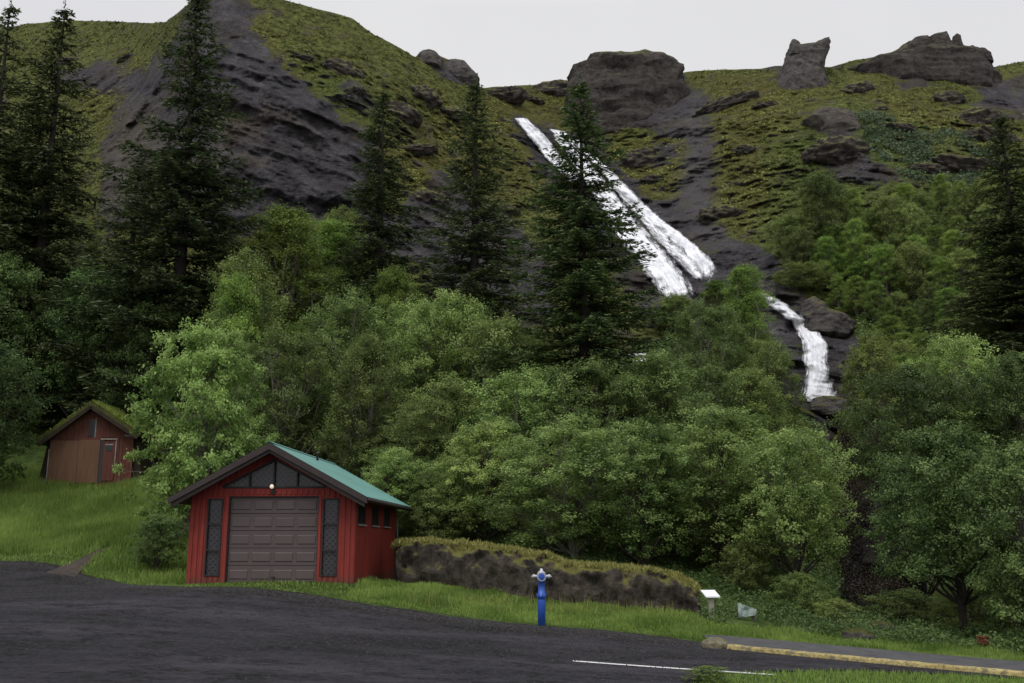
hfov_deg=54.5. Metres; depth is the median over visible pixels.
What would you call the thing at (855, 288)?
young birch
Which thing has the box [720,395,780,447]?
deciduous tree
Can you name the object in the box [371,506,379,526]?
side window
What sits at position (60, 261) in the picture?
spruce tree
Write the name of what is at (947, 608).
shrub
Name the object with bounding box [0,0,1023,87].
sky
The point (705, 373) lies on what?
deciduous tree
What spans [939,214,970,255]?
young birch
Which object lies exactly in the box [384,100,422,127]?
outcrop
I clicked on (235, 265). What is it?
deciduous tree
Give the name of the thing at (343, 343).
deciduous tree
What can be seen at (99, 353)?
deciduous tree
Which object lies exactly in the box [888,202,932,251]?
young birch
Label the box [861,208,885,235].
young birch
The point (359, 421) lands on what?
deciduous tree
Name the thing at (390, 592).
verge grass
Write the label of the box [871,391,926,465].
deciduous tree
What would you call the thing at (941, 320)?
young birch
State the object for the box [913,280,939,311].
young birch
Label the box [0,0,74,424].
spruce tree
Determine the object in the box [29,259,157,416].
deciduous tree
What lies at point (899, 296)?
young birch
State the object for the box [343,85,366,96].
outcrop
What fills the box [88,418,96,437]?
gable window
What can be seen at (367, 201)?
spruce tree
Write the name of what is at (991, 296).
young birch
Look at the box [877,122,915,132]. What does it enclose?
outcrop
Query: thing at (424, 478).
deciduous tree
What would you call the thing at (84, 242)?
deciduous tree
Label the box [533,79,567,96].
outcrop
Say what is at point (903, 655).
footpath
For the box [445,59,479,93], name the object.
ridge outcrop
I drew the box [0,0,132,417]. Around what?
spruce tree
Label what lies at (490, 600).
grass stems
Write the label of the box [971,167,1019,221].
young birch
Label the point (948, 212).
young birch
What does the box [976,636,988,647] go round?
red valve marker
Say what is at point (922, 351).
deciduous tree
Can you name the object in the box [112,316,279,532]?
deciduous tree
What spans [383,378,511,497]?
deciduous tree
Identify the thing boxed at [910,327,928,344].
young birch
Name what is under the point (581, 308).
spruce tree
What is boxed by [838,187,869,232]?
young birch
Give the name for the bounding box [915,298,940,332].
young birch
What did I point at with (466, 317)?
deciduous tree
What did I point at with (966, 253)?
young birch
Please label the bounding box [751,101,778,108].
outcrop
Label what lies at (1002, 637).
undergrowth
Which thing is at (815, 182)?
deciduous tree
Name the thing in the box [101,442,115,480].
door
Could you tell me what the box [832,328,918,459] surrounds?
deciduous tree
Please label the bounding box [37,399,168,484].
turf roofed hut
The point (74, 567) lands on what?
dirt path
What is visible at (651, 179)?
outcrop
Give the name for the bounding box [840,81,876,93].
outcrop
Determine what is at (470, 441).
deciduous tree
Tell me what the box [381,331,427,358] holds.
deciduous tree
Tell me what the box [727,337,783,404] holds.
deciduous tree
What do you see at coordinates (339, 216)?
deciduous tree
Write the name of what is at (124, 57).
outcrop
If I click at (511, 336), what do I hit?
deciduous tree
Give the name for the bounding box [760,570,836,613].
shrub
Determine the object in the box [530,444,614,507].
deciduous tree
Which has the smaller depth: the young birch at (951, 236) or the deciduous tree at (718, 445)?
the deciduous tree at (718, 445)
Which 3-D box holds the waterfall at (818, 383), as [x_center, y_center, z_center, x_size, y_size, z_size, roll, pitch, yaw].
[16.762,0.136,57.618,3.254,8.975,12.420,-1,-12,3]
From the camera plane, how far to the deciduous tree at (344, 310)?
47.22 m
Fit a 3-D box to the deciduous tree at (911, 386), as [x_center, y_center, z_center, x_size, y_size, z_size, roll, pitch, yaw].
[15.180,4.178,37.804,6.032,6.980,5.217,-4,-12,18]
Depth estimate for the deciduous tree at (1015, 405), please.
40.90 m
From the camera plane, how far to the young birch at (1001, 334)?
49.41 m
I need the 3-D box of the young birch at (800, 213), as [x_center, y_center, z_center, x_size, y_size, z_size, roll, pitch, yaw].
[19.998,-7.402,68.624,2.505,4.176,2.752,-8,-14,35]
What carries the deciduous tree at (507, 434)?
on the hillside terrain at (276, 102)
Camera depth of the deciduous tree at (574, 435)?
30.61 m
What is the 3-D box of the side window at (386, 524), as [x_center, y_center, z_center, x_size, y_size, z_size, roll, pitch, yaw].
[-3.944,5.538,31.159,0.165,0.590,1.040,-1,-12,3]
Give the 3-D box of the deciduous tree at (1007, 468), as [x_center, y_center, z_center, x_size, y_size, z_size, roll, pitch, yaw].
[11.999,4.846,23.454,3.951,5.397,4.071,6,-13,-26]
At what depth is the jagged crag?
102.44 m
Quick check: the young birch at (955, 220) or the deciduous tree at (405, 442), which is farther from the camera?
the young birch at (955, 220)
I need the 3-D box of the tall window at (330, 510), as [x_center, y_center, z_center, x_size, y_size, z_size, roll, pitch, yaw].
[-4.850,5.215,26.535,0.440,2.040,0.120,-1,-12,3]
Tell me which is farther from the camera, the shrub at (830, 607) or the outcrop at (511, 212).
the outcrop at (511, 212)
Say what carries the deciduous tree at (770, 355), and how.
on the hillside terrain at (276, 102)
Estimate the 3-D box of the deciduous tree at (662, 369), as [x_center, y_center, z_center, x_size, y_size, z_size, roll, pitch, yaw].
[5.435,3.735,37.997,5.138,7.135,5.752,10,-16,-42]
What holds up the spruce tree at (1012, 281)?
on the hillside terrain at (276, 102)
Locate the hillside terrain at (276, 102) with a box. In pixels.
[0,0,1023,682]
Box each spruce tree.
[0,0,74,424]
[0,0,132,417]
[0,96,85,405]
[17,149,171,425]
[31,0,271,431]
[308,85,450,343]
[391,73,549,367]
[470,73,694,456]
[916,110,1023,376]
[985,136,1023,358]
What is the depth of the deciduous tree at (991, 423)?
38.73 m
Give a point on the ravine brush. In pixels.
(851, 590)
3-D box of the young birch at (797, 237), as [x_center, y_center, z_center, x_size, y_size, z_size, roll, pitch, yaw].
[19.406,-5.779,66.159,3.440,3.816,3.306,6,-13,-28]
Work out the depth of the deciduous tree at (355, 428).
43.98 m
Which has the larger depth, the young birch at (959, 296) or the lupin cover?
the lupin cover
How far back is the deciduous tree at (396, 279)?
53.16 m
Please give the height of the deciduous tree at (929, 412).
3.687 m
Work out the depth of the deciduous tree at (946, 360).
47.50 m
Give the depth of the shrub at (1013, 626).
26.09 m
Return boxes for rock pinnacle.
[778,37,830,89]
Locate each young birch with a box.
[778,226,826,277]
[784,205,821,260]
[809,235,846,286]
[817,223,848,263]
[825,276,847,306]
[832,218,873,276]
[835,275,874,316]
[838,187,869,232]
[845,255,872,286]
[854,234,879,273]
[859,279,892,324]
[861,193,924,243]
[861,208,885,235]
[861,242,911,296]
[868,315,907,355]
[875,239,938,299]
[877,338,921,374]
[882,232,904,259]
[882,290,911,320]
[885,182,917,218]
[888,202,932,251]
[889,330,915,353]
[898,307,920,333]
[899,234,932,272]
[902,191,939,230]
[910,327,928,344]
[910,333,931,356]
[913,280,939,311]
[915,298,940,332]
[920,223,947,261]
[920,254,945,289]
[924,286,958,329]
[927,255,967,301]
[927,322,963,354]
[929,173,954,209]
[931,317,950,341]
[934,247,987,295]
[936,205,959,232]
[936,229,969,273]
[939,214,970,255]
[941,293,976,330]
[944,307,995,352]
[947,178,975,222]
[953,225,982,249]
[958,177,996,216]
[959,330,991,377]
[965,240,994,286]
[967,202,1000,231]
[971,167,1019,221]
[977,276,1014,314]
[977,318,1017,353]
[981,347,1010,388]
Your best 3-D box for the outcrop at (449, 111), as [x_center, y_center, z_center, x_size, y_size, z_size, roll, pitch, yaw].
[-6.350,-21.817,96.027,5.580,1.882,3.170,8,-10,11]
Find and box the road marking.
[573,660,771,674]
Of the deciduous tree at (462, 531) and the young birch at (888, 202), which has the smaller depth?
the deciduous tree at (462, 531)
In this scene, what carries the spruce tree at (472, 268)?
on the hillside terrain at (276, 102)
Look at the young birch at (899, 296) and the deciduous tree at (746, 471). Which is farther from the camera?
the young birch at (899, 296)
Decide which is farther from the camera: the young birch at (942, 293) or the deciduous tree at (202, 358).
the young birch at (942, 293)
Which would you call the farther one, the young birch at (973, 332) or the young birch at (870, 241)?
the young birch at (870, 241)
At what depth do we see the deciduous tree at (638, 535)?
29.96 m
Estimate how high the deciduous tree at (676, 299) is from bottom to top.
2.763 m
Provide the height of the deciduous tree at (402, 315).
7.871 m
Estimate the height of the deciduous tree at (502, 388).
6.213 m
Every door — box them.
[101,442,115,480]
[227,497,318,581]
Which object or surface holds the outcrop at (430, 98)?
on the hillside terrain at (276, 102)
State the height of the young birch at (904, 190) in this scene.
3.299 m
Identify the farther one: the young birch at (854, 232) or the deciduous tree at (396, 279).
the young birch at (854, 232)
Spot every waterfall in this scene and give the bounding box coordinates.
[515,118,713,297]
[757,293,833,399]
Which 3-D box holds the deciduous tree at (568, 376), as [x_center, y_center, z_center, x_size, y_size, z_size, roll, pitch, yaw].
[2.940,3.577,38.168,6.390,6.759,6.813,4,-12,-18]
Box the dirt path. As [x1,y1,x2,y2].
[46,547,109,576]
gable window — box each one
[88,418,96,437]
[222,459,326,487]
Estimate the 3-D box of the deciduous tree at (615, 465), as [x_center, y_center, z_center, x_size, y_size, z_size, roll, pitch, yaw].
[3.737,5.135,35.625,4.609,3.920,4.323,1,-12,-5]
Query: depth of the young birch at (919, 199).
69.72 m
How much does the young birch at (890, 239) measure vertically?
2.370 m
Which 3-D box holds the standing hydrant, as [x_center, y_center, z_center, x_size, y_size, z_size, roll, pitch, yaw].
[0.661,5.834,22.543,0.372,1.350,0.361,-10,-15,39]
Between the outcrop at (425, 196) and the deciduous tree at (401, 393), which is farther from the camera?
the outcrop at (425, 196)
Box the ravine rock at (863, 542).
[853,522,912,580]
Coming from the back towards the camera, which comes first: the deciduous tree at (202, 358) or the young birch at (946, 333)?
the young birch at (946, 333)
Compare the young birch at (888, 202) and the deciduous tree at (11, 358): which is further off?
the young birch at (888, 202)
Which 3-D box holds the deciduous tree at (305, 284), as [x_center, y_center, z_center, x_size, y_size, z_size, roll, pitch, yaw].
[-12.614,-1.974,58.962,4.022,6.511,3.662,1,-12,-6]
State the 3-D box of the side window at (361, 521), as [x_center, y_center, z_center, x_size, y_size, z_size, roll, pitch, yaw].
[-4.159,4.772,27.393,0.165,0.590,1.040,-1,-12,3]
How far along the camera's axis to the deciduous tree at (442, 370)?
47.34 m
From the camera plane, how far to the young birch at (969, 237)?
63.21 m
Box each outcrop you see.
[57,56,78,64]
[116,52,132,62]
[295,54,314,61]
[322,58,364,78]
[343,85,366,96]
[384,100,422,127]
[400,143,437,157]
[408,84,442,109]
[412,189,450,208]
[437,106,473,122]
[443,166,465,175]
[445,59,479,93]
[486,86,527,105]
[487,204,521,215]
[526,95,545,104]
[532,244,561,250]
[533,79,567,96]
[617,147,657,168]
[640,174,666,183]
[691,90,760,117]
[696,204,744,224]
[731,144,755,155]
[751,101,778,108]
[801,107,860,132]
[801,135,870,165]
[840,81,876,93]
[874,105,888,110]
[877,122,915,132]
[905,162,954,173]
[931,90,967,104]
[931,153,1012,172]
[954,106,999,124]
[962,125,1023,142]
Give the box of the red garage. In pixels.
[167,441,412,583]
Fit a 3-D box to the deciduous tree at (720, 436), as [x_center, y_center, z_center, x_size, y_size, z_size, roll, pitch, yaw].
[6.481,4.845,31.576,5.882,5.854,5.254,-3,-12,13]
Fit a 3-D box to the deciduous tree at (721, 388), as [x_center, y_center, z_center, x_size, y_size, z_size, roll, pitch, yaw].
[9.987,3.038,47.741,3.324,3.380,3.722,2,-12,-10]
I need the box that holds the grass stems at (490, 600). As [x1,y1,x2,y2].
[408,583,673,616]
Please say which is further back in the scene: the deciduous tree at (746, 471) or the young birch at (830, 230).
the young birch at (830, 230)
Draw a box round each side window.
[357,504,366,525]
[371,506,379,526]
[383,508,390,527]
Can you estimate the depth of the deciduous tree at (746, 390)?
41.81 m
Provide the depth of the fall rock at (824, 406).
50.33 m
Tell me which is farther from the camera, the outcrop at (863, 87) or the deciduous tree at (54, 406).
the outcrop at (863, 87)
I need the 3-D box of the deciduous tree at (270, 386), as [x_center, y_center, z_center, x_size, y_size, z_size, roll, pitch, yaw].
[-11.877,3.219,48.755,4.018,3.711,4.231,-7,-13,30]
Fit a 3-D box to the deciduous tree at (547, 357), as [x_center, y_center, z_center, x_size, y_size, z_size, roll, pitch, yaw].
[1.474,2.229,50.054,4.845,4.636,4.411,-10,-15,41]
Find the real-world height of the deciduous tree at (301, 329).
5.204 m
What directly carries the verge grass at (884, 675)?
on the hillside terrain at (276, 102)
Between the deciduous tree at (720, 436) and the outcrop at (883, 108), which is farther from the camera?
the outcrop at (883, 108)
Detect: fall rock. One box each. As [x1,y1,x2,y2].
[798,296,855,338]
[808,396,851,417]
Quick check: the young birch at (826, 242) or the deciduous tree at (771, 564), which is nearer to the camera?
the deciduous tree at (771, 564)
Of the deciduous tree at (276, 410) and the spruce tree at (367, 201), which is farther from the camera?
the spruce tree at (367, 201)
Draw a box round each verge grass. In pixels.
[346,575,1023,660]
[691,667,1023,682]
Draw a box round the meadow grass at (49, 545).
[0,463,354,598]
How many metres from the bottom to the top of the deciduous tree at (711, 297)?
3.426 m
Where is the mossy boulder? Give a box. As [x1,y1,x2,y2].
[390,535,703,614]
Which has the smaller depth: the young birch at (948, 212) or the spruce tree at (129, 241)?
the spruce tree at (129, 241)
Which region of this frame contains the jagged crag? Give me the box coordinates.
[847,31,1002,86]
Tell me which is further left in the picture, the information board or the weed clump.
the weed clump
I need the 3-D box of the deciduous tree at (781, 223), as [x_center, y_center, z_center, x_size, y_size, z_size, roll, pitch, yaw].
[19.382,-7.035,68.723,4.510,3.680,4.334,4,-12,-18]
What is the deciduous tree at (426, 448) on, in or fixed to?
on the hillside terrain at (276, 102)
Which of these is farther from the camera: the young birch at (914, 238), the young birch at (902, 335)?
the young birch at (914, 238)
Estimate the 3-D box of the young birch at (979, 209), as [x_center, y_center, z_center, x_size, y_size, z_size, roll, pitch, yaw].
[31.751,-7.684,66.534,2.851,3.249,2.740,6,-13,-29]
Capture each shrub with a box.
[124,512,189,571]
[396,491,465,539]
[707,538,777,594]
[759,599,802,613]
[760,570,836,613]
[806,597,860,625]
[856,587,958,629]
[916,585,1011,634]
[981,562,1023,628]
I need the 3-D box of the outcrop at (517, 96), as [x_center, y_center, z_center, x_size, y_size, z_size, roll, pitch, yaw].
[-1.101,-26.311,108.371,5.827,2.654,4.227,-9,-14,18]
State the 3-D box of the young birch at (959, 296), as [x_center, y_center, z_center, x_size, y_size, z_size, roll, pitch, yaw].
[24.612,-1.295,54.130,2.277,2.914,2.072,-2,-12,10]
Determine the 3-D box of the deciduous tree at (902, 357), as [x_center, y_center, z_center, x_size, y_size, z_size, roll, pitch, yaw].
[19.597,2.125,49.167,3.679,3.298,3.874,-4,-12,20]
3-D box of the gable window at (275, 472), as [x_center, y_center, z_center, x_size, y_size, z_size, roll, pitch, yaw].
[-6.431,3.575,26.944,2.900,0.783,0.090,-1,-12,3]
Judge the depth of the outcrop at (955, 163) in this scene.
79.46 m
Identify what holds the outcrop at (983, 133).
on the hillside terrain at (276, 102)
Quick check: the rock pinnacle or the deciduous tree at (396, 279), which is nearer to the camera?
the deciduous tree at (396, 279)
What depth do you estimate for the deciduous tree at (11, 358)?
43.02 m
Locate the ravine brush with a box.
[829,403,985,625]
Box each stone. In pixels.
[841,628,875,640]
[868,620,895,632]
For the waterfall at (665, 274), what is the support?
on the hillside terrain at (276, 102)
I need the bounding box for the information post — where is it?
[701,590,719,618]
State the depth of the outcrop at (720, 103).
100.79 m
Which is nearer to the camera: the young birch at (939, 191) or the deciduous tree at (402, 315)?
the deciduous tree at (402, 315)
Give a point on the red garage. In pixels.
(270, 511)
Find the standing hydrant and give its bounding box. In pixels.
[531,568,551,625]
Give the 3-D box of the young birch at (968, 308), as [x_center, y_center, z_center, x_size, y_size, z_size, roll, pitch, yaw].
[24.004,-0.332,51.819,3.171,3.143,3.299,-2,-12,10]
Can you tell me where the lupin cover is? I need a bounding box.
[854,109,1020,189]
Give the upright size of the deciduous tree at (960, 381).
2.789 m
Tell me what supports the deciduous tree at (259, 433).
on the hillside terrain at (276, 102)
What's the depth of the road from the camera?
17.60 m
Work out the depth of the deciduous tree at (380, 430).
39.83 m
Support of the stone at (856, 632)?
on the hillside terrain at (276, 102)
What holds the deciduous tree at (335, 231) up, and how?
on the hillside terrain at (276, 102)
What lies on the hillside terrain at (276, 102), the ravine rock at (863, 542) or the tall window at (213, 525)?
the ravine rock at (863, 542)
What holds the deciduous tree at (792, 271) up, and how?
on the hillside terrain at (276, 102)
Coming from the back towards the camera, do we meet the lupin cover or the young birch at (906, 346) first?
the lupin cover
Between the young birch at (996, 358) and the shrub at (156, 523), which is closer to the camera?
the shrub at (156, 523)
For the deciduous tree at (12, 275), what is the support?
on the hillside terrain at (276, 102)
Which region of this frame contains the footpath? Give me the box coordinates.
[702,634,1023,670]
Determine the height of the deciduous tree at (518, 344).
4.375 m
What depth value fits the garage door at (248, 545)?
26.65 m
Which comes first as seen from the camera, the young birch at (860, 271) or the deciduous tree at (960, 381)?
the deciduous tree at (960, 381)
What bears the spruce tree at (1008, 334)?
on the hillside terrain at (276, 102)
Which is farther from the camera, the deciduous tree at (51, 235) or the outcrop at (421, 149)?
the outcrop at (421, 149)
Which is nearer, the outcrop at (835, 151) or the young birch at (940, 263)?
the young birch at (940, 263)
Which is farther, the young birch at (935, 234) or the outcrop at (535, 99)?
the outcrop at (535, 99)
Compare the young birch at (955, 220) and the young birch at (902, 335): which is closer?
the young birch at (902, 335)
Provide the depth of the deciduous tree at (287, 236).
56.22 m
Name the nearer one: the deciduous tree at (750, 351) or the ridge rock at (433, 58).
the deciduous tree at (750, 351)
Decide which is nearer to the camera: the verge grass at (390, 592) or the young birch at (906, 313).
the verge grass at (390, 592)
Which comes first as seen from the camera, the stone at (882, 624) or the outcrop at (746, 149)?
the stone at (882, 624)
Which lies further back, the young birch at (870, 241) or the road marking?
the young birch at (870, 241)
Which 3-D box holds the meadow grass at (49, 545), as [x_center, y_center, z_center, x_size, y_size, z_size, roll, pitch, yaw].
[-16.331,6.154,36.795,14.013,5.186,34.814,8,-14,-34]
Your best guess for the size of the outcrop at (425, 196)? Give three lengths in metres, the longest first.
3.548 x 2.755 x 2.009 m
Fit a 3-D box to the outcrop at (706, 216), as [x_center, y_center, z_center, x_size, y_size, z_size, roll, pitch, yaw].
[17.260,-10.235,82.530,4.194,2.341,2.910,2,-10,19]
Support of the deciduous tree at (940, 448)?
on the hillside terrain at (276, 102)
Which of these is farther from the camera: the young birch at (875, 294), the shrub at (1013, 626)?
the young birch at (875, 294)
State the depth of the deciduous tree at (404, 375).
49.67 m
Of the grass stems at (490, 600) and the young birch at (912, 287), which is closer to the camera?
the grass stems at (490, 600)
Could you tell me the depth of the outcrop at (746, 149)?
89.95 m
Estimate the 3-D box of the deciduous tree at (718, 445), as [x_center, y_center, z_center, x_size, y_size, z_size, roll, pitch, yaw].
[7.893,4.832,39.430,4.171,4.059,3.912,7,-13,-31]
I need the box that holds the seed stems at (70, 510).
[0,460,188,552]
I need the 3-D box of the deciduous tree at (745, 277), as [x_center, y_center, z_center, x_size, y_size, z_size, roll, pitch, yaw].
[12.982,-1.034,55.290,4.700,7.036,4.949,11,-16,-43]
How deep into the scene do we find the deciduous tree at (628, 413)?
39.00 m
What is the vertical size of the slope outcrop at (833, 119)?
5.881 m
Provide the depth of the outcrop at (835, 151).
82.47 m
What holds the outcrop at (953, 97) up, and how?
on the hillside terrain at (276, 102)
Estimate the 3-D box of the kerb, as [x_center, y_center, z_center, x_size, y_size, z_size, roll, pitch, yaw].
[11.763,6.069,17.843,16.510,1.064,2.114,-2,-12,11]
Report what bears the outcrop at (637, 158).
on the hillside terrain at (276, 102)
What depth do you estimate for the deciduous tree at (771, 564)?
32.97 m
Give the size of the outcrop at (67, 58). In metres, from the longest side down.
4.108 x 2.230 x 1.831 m
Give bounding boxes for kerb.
[700,637,1023,676]
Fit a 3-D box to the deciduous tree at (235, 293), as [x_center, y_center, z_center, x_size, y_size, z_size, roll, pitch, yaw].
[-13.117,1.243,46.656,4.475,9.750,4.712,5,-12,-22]
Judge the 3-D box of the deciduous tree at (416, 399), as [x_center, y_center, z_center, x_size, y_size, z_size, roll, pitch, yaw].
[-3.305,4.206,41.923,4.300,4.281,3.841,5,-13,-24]
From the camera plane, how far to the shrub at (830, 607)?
25.51 m
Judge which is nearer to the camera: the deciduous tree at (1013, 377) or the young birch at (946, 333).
the deciduous tree at (1013, 377)
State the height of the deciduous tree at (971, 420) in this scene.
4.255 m
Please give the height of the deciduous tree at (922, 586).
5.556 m
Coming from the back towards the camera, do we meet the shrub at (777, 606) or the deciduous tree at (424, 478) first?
the deciduous tree at (424, 478)
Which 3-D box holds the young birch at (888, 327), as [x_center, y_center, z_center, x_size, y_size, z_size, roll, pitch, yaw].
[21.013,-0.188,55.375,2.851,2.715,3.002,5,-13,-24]
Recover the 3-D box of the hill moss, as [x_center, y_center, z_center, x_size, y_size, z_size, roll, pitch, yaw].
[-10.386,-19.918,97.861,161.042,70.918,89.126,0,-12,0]
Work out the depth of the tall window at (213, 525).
26.71 m
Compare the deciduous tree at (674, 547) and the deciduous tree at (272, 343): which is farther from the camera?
the deciduous tree at (272, 343)
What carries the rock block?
on the hillside terrain at (276, 102)
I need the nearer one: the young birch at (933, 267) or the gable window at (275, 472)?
the gable window at (275, 472)
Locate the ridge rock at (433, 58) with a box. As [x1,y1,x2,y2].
[416,49,443,68]
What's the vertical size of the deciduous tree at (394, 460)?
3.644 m
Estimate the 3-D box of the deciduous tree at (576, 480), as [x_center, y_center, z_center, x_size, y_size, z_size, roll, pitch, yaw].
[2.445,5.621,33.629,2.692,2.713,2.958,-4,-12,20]
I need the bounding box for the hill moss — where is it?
[0,0,1023,445]
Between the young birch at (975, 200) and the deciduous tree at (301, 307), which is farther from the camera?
the young birch at (975, 200)
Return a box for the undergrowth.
[226,187,1023,654]
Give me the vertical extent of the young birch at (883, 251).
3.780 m
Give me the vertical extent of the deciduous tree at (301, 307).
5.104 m
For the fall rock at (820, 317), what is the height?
3.120 m
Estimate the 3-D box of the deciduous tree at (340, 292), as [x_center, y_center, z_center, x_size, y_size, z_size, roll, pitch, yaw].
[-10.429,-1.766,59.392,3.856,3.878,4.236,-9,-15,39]
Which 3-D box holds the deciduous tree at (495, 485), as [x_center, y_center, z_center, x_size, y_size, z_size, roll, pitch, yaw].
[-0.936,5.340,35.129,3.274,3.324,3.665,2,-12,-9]
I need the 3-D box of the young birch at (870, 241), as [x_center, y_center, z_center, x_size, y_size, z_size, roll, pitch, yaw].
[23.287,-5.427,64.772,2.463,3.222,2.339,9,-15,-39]
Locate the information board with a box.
[737,603,756,621]
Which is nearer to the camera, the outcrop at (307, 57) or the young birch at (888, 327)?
the young birch at (888, 327)
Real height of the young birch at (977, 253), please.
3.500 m
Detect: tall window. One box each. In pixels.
[203,499,223,575]
[320,498,338,575]
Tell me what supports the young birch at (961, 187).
on the hillside terrain at (276, 102)
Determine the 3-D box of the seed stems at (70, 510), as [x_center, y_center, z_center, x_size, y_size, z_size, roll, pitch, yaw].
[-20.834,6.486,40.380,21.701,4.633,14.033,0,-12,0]
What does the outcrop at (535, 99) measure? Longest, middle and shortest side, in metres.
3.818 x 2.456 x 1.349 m
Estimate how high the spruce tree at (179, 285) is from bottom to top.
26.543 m
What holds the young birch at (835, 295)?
on the hillside terrain at (276, 102)
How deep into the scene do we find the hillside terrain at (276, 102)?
86.83 m
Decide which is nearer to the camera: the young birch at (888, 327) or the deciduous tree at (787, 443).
the deciduous tree at (787, 443)
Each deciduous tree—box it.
[0,245,75,413]
[0,336,57,482]
[13,334,98,418]
[14,201,59,278]
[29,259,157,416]
[50,219,109,296]
[73,324,132,389]
[75,299,208,423]
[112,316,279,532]
[181,266,273,458]
[196,245,305,415]
[211,384,272,455]
[223,319,362,458]
[226,199,351,361]
[245,319,287,371]
[256,373,285,437]
[259,380,334,454]
[267,367,349,453]
[270,323,327,377]
[278,215,384,297]
[280,259,324,331]
[281,289,359,354]
[283,280,410,439]
[303,326,423,480]
[311,204,375,284]
[316,337,361,386]
[322,281,364,331]
[324,392,386,460]
[346,289,469,419]
[349,424,430,490]
[351,263,424,380]
[357,415,451,499]
[361,446,448,535]
[375,386,449,443]
[380,354,432,402]
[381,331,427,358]
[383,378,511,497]
[389,288,504,428]
[389,391,469,451]
[389,469,462,536]
[399,356,481,412]
[420,466,504,541]
[421,419,497,482]
[427,419,554,542]
[432,362,597,501]
[436,306,574,436]
[440,448,529,529]
[448,413,517,458]
[469,411,665,559]
[497,333,529,362]
[515,342,574,385]
[516,352,677,477]
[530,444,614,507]
[545,469,620,533]
[558,418,710,565]
[568,433,657,509]
[577,349,731,499]
[589,410,674,434]
[606,473,709,557]
[633,403,806,576]
[636,351,770,454]
[645,292,701,332]
[651,294,766,395]
[662,444,735,534]
[688,422,748,503]
[692,278,737,324]
[694,469,811,571]
[697,371,758,408]
[699,366,802,464]
[705,442,795,538]
[708,262,792,373]
[712,423,867,596]
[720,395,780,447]
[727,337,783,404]
[741,337,809,433]
[761,212,822,260]
[769,260,842,291]
[780,168,868,250]
[826,364,995,507]
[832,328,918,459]
[859,452,977,623]
[861,416,1022,637]
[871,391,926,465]
[883,352,927,414]
[883,389,970,445]
[893,325,1017,445]
[896,398,1016,490]
[911,346,936,378]
[922,354,974,383]
[933,432,1023,631]
[943,344,1023,503]
[945,374,977,398]
[971,401,1016,470]
[993,388,1023,440]
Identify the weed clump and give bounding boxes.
[680,665,736,682]
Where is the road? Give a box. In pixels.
[0,561,1022,682]
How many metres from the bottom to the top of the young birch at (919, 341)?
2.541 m
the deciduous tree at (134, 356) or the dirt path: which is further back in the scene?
the deciduous tree at (134, 356)
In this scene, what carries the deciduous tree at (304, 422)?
on the hillside terrain at (276, 102)
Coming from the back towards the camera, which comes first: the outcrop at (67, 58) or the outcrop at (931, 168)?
the outcrop at (67, 58)
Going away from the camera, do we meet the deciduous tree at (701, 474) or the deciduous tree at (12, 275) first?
the deciduous tree at (701, 474)
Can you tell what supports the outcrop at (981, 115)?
on the hillside terrain at (276, 102)
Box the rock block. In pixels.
[564,49,690,134]
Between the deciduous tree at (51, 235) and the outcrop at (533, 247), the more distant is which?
the outcrop at (533, 247)
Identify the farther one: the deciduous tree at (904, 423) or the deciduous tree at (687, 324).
the deciduous tree at (687, 324)
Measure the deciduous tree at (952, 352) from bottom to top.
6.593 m
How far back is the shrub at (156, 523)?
30.73 m
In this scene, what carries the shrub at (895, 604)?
on the hillside terrain at (276, 102)
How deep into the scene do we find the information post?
24.08 m
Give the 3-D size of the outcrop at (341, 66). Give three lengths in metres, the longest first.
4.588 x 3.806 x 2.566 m
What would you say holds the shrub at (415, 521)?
on the hillside terrain at (276, 102)
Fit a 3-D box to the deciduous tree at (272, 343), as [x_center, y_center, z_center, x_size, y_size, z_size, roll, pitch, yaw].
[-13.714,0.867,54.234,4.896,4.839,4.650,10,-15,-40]
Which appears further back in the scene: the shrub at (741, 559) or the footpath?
the shrub at (741, 559)
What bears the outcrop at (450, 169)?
on the hillside terrain at (276, 102)
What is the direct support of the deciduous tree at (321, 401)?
on the hillside terrain at (276, 102)

